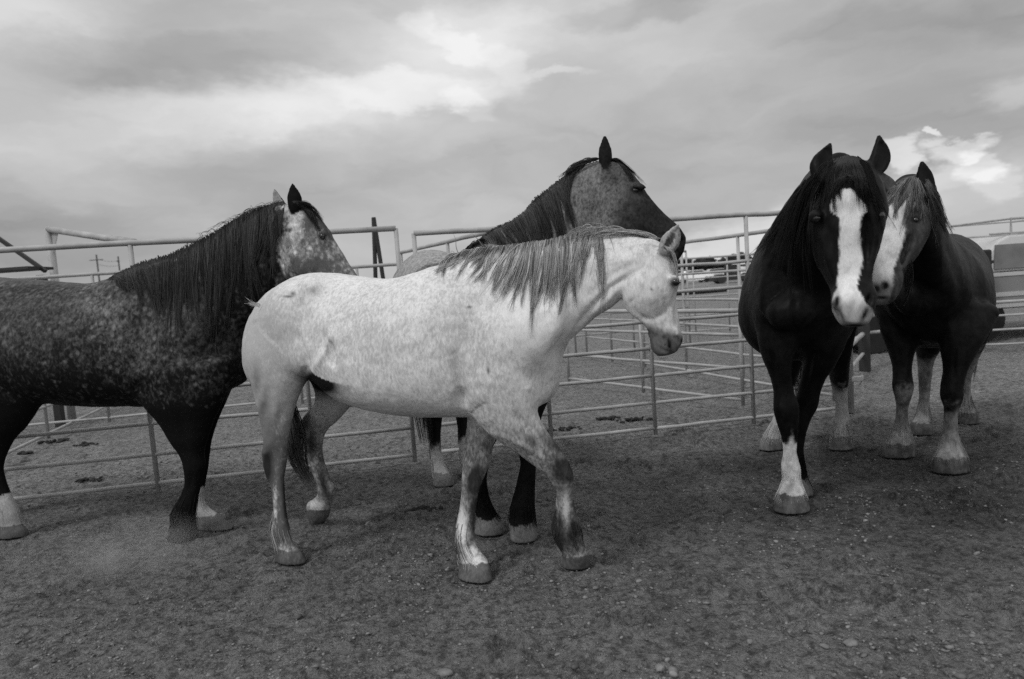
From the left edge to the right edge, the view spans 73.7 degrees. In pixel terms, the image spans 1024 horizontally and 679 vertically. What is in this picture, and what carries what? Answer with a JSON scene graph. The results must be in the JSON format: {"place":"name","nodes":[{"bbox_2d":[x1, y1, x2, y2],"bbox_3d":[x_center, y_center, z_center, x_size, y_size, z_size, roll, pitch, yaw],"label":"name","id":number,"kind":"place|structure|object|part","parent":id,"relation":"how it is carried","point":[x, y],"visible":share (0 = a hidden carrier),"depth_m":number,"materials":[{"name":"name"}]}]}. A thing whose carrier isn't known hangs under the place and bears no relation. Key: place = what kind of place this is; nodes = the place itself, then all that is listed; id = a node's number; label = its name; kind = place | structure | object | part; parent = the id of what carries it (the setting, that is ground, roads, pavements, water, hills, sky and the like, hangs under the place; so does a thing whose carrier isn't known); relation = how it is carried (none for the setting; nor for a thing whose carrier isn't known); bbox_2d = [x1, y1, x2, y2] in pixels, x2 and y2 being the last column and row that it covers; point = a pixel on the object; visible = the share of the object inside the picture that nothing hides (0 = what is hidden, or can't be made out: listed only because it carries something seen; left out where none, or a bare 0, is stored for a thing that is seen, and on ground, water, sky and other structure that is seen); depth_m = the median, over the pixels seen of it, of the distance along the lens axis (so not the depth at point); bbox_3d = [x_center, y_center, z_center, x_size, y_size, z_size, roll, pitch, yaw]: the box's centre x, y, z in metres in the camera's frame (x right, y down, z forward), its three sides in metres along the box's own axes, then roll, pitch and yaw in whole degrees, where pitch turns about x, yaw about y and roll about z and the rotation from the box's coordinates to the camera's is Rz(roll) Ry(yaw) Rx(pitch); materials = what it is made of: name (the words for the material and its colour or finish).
{"place":"outdoors","nodes":[
{"label":"outdoors","id":0,"kind":"place"},
{"bbox_2d":[0,237,65,426],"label":"loading ramp","id":1,"kind":"structure","parent":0,"point":[59,412],"depth_m":9.01,"materials":[{"name":"metal"}]},
{"bbox_2d":[0,280,1023,678],"bbox_3d":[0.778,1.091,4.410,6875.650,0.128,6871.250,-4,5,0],"label":"ground","id":2,"kind":"structure","parent":0,"point":[996,566],"depth_m":3.84,"materials":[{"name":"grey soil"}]},
{"bbox_2d":[17,451,32,454],"bbox_3d":[-5.367,1.251,7.534,0.164,0.054,0.111,-2,5,22],"label":"dung heap","id":3,"kind":"object","parent":2,"relation":"on","point":[24,452],"visible":1,"depth_m":7.51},
{"bbox_2d":[37,438,69,443],"bbox_3d":[-5.431,1.206,8.086,0.342,0.051,0.194,-6,5,-25],"label":"dung heap","id":4,"kind":"object","parent":2,"relation":"on","point":[60,440],"visible":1,"depth_m":8.08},
{"bbox_2d":[7,404,104,454],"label":"corral panel","id":5,"kind":"object","parent":2,"relation":"on","point":[44,407],"visible":0.16,"depth_m":8.08,"materials":[{"name":"grey metal"}]},
{"bbox_2d":[72,441,97,446],"bbox_3d":[-4.848,1.191,7.776,0.295,0.058,0.155,-4,5,0],"label":"dung heap","id":6,"kind":"object","parent":2,"relation":"on","point":[84,443],"visible":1,"depth_m":7.76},
{"bbox_2d":[74,476,102,482],"bbox_3d":[-3.813,1.263,6.149,0.264,0.052,0.128,-4,5,0],"label":"dung heap","id":7,"kind":"object","parent":2,"relation":"on","point":[86,478],"visible":1,"depth_m":6.12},
{"bbox_2d":[44,226,136,419],"bbox_3d":[-5.314,-0.216,8.754,2.575,2.713,0.102,0,6,38],"label":"braced post","id":8,"kind":"object","parent":2,"relation":"on","point":[51,234],"visible":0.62,"depth_m":9.30,"materials":[{"name":"grey metal"}]},
{"bbox_2d":[89,255,103,280],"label":"power pole","id":9,"kind":"object","parent":2,"relation":"on","point":[97,259],"visible":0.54,"depth_m":118.04,"materials":[{"name":"grey wood"}]},
{"bbox_2d":[5,271,255,425],"bbox_3d":[-5.306,0.105,8.808,4.706,1.946,0.047,-5,5,-10],"label":"corral panel","id":10,"kind":"object","parent":2,"relation":"on","point":[109,417],"visible":0.23,"depth_m":8.75,"materials":[{"name":"grey metal"}]},
{"bbox_2d":[0,184,356,542],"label":"horse","id":11,"kind":"object","parent":2,"relation":"on","point":[159,339],"visible":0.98,"depth_m":4.24},
{"bbox_2d":[0,226,416,500],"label":"corral panel","id":12,"kind":"object","parent":2,"relation":"on","point":[150,423],"visible":0.3,"depth_m":5.51,"materials":[{"name":"grey metal"}]},
{"bbox_2d":[300,263,396,403],"bbox_3d":[-2.063,-0.113,9.411,1.783,1.828,0.047,-5,5,-13],"label":"corral panel","id":13,"kind":"object","parent":2,"relation":"on","point":[356,267],"visible":0.08,"depth_m":9.34,"materials":[{"name":"grey metal"}]},
{"bbox_2d":[371,217,384,278],"bbox_3d":[-1.828,-0.454,9.706,0.320,2.548,0.060,-4,5,0],"label":"frame","id":14,"kind":"object","parent":2,"relation":"on","point":[376,248],"visible":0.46,"depth_m":9.62,"materials":[{"name":"metal"}]},
{"bbox_2d":[404,505,442,512],"bbox_3d":[-0.607,1.169,4.700,0.267,0.049,0.095,-4,5,0],"label":"dung heap","id":15,"kind":"object","parent":2,"relation":"on","point":[427,507],"visible":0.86,"depth_m":4.69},
{"bbox_2d":[400,232,485,263],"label":"corral panel","id":16,"kind":"object","parent":2,"relation":"on","point":[451,240],"visible":0.11,"depth_m":7.58,"materials":[{"name":"grey metal"}]},
{"bbox_2d":[436,668,453,676],"bbox_3d":[-0.265,1.309,2.681,0.074,0.028,0.043,-4,5,0],"label":"stone","id":17,"kind":"object","parent":2,"relation":"on","point":[444,672],"visible":1,"depth_m":2.67,"materials":[{"name":"grey stone"}]},
{"bbox_2d":[242,216,682,582],"bbox_3d":[-0.449,0.336,3.640,2.723,1.791,0.711,-1,5,28],"label":"horse","id":18,"kind":"object","parent":2,"relation":"on","point":[479,338],"visible":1,"depth_m":3.33},
{"bbox_2d":[411,226,657,459],"bbox_3d":[0.243,-0.026,6.020,2.088,1.977,0.047,-5,5,-9],"label":"corral panel","id":19,"kind":"object","parent":2,"relation":"on","point":[549,413],"visible":0.31,"depth_m":6.12,"materials":[{"name":"grey metal"}]},
{"bbox_2d":[393,136,685,542],"bbox_3d":[-0.250,-0.005,4.581,1.214,2.287,2.687,-7,6,-36],"label":"horse","id":20,"kind":"object","parent":2,"relation":"on","point":[610,189],"visible":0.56,"depth_m":3.93},
{"bbox_2d":[547,425,581,431],"bbox_3d":[0.493,0.898,6.873,0.411,0.051,0.178,-4,5,0],"label":"dung heap","id":21,"kind":"object","parent":2,"relation":"on","point":[568,428],"visible":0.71,"depth_m":6.84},
{"bbox_2d":[603,670,611,675],"bbox_3d":[0.368,1.287,2.626,0.039,0.024,0.031,-9,7,-43],"label":"stone","id":22,"kind":"object","parent":2,"relation":"on","point":[607,673],"visible":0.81,"depth_m":2.62,"materials":[{"name":"grey stone"}]},
{"bbox_2d":[596,415,620,419],"bbox_3d":[1.016,0.828,7.201,0.263,0.043,0.124,-4,5,0],"label":"dung heap","id":23,"kind":"object","parent":2,"relation":"on","point":[613,417],"visible":1,"depth_m":7.19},
{"bbox_2d":[585,308,640,365],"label":"corral panel","id":24,"kind":"object","parent":2,"relation":"on","point":[610,338],"visible":0.34,"depth_m":11.61,"materials":[{"name":"grey metal"}]},
{"bbox_2d":[574,250,690,352],"bbox_3d":[1.112,-0.583,12.401,4.692,1.823,0.043,-5,5,-15],"label":"corral panel","id":25,"kind":"object","parent":2,"relation":"on","point":[686,270],"visible":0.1,"depth_m":12.77,"materials":[{"name":"grey metal"}]},
{"bbox_2d":[616,416,652,422],"bbox_3d":[1.270,0.825,7.057,0.387,0.054,0.164,-5,5,-7],"label":"dung heap","id":26,"kind":"object","parent":2,"relation":"on","point":[635,418],"visible":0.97,"depth_m":7.05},
{"bbox_2d":[566,308,744,405],"bbox_3d":[1.563,0.139,8.249,0.048,1.016,2.922,-7,6,-34],"label":"corral panel","id":27,"kind":"object","parent":2,"relation":"on","point":[641,360],"visible":0.63,"depth_m":7.81,"materials":[{"name":"grey metal"}]},
{"bbox_2d":[654,663,664,671],"bbox_3d":[0.564,1.256,2.611,0.039,0.028,0.047,-4,5,0],"label":"stone","id":28,"kind":"object","parent":2,"relation":"on","point":[658,667],"visible":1,"depth_m":2.60,"materials":[{"name":"grey stone"}]},
{"bbox_2d":[668,666,677,672],"bbox_3d":[0.613,1.264,2.606,0.040,0.028,0.045,-4,5,0],"label":"stone","id":29,"kind":"object","parent":2,"relation":"on","point":[673,668],"visible":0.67,"depth_m":2.60,"materials":[{"name":"grey stone"}]},
{"bbox_2d":[678,270,713,283],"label":"parked car","id":30,"kind":"object","parent":2,"relation":"on","point":[700,276],"visible":0.46,"depth_m":77.20,"materials":[{"name":"paint"}]},
{"bbox_2d":[677,252,750,272],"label":"trees","id":31,"kind":"object","parent":2,"relation":"on","point":[704,268],"visible":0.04,"depth_m":387.87,"materials":[{"name":"black plant"}]},
{"bbox_2d":[678,253,753,331],"bbox_3d":[5.189,-1.061,15.195,3.956,1.684,0.043,-4,5,-6],"label":"corral panel","id":32,"kind":"object","parent":2,"relation":"on","point":[694,296],"visible":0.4,"depth_m":15.10,"materials":[{"name":"grey metal"}]},
{"bbox_2d":[709,257,752,282],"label":"tractor","id":33,"kind":"object","parent":2,"relation":"on","point":[724,279],"visible":0.56,"depth_m":65.18,"materials":[{"name":"metal"}]},
{"bbox_2d":[642,229,834,401],"bbox_3d":[2.654,-0.394,8.813,0.048,1.869,3.850,-6,5,-19],"label":"corral panel","id":34,"kind":"object","parent":2,"relation":"on","point":[738,270],"visible":0.41,"depth_m":8.84,"materials":[{"name":"grey metal"}]},
{"bbox_2d":[735,674,745,678],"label":"stone","id":35,"kind":"object","parent":2,"relation":"on","point":[739,676],"visible":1,"depth_m":2.52,"materials":[{"name":"grey stone"}]},
{"bbox_2d":[654,210,834,429],"bbox_3d":[2.184,-0.188,6.343,1.894,1.976,0.047,-5,5,-9],"label":"corral panel","id":36,"kind":"object","parent":2,"relation":"on","point":[751,365],"visible":0.54,"depth_m":6.28,"materials":[{"name":"grey metal"}]},
{"bbox_2d":[738,135,893,513],"bbox_3d":[1.842,0.001,4.330,0.789,2.026,3.422,-2,5,24],"label":"horse","id":37,"kind":"object","parent":2,"relation":"on","point":[807,302],"visible":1,"depth_m":3.80},
{"bbox_2d":[819,642,830,649],"bbox_3d":[1.234,1.212,2.702,0.036,0.015,0.044,-4,5,0],"label":"stone","id":38,"kind":"object","parent":2,"relation":"on","point":[825,646],"visible":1,"depth_m":2.69,"materials":[{"name":"grey stone"}]},
{"bbox_2d":[842,638,858,646],"bbox_3d":[1.337,1.197,2.693,0.063,0.023,0.051,-4,5,0],"label":"stone","id":39,"kind":"object","parent":2,"relation":"on","point":[849,642],"visible":1,"depth_m":2.69,"materials":[{"name":"white stone"}]},
{"bbox_2d":[848,349,863,412],"bbox_3d":[3.282,-0.282,6.641,0.214,2.000,0.095,-4,5,0],"label":"gate post","id":40,"kind":"object","parent":2,"relation":"on","point":[852,380],"visible":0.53,"depth_m":6.66,"materials":[{"name":"grey metal"}]},
{"bbox_2d":[858,322,870,371],"bbox_3d":[4.658,-0.196,9.042,0.110,1.240,0.110,-4,5,0],"label":"square post","id":41,"kind":"object","parent":2,"relation":"on","point":[865,359],"visible":0.47,"depth_m":9.02,"materials":[{"name":"wood"}]},
{"bbox_2d":[853,332,864,367],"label":"corral panel","id":42,"kind":"object","parent":41,"relation":"attached to","point":[858,337],"visible":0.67,"depth_m":8.49,"materials":[{"name":"grey metal"}]},
{"bbox_2d":[870,314,879,333],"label":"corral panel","id":43,"kind":"object","parent":41,"relation":"attached to","point":[874,331],"visible":0.06,"depth_m":9.14,"materials":[{"name":"grey metal"}]},
{"bbox_2d":[853,249,993,352],"bbox_3d":[6.070,-0.637,11.598,2.900,1.495,1.950,-4,5,0],"label":"fence","id":44,"kind":"object","parent":2,"relation":"on","point":[877,344],"visible":0.09,"depth_m":10.67,"materials":[{"name":"metal"}]},
{"bbox_2d":[872,161,998,474],"bbox_3d":[3.174,-0.153,5.117,0.781,2.014,3.502,-1,6,36],"label":"horse","id":45,"kind":"object","parent":2,"relation":"on","point":[933,281],"visible":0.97,"depth_m":4.56},
{"bbox_2d":[953,672,966,678],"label":"stone","id":46,"kind":"object","parent":2,"relation":"on","point":[958,675],"visible":1,"depth_m":2.43,"materials":[{"name":"grey stone"}]},
{"bbox_2d":[984,299,1023,348],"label":"corral panel","id":47,"kind":"object","parent":2,"relation":"on","point":[1015,314],"visible":0.5,"depth_m":10.00,"materials":[{"name":"grey metal"}]},
{"bbox_2d":[0,0,1023,282],"label":"sky","id":48,"kind":"structure","parent":0,"point":[135,119],"materials":[{"name":"grey"}]},
{"bbox_2d":[676,290,726,295],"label":"log","id":49,"kind":"object","parent":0,"point":[690,293],"visible":0.22,"depth_m":41.97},
{"bbox_2d":[706,268,723,274],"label":"parked car","id":50,"kind":"object","parent":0,"point":[716,270],"visible":0.08,"depth_m":83.09,"materials":[{"name":"paint"}]},
{"bbox_2d":[723,262,750,273],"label":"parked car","id":51,"kind":"object","parent":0,"point":[742,265],"visible":0.02,"depth_m":79.02,"materials":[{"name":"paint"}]},
{"bbox_2d":[951,217,1023,340],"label":"fence","id":52,"kind":"object","parent":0,"point":[1006,249],"visible":0.24,"depth_m":11.07,"materials":[{"name":"white metal"}]},
{"bbox_3d":[8.320,-1.371,11.066,1.070,0.390,0.094,-4,5,0],"label":"window","id":53,"kind":"part","parent":52,"relation":"part of","materials":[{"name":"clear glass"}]}
]}

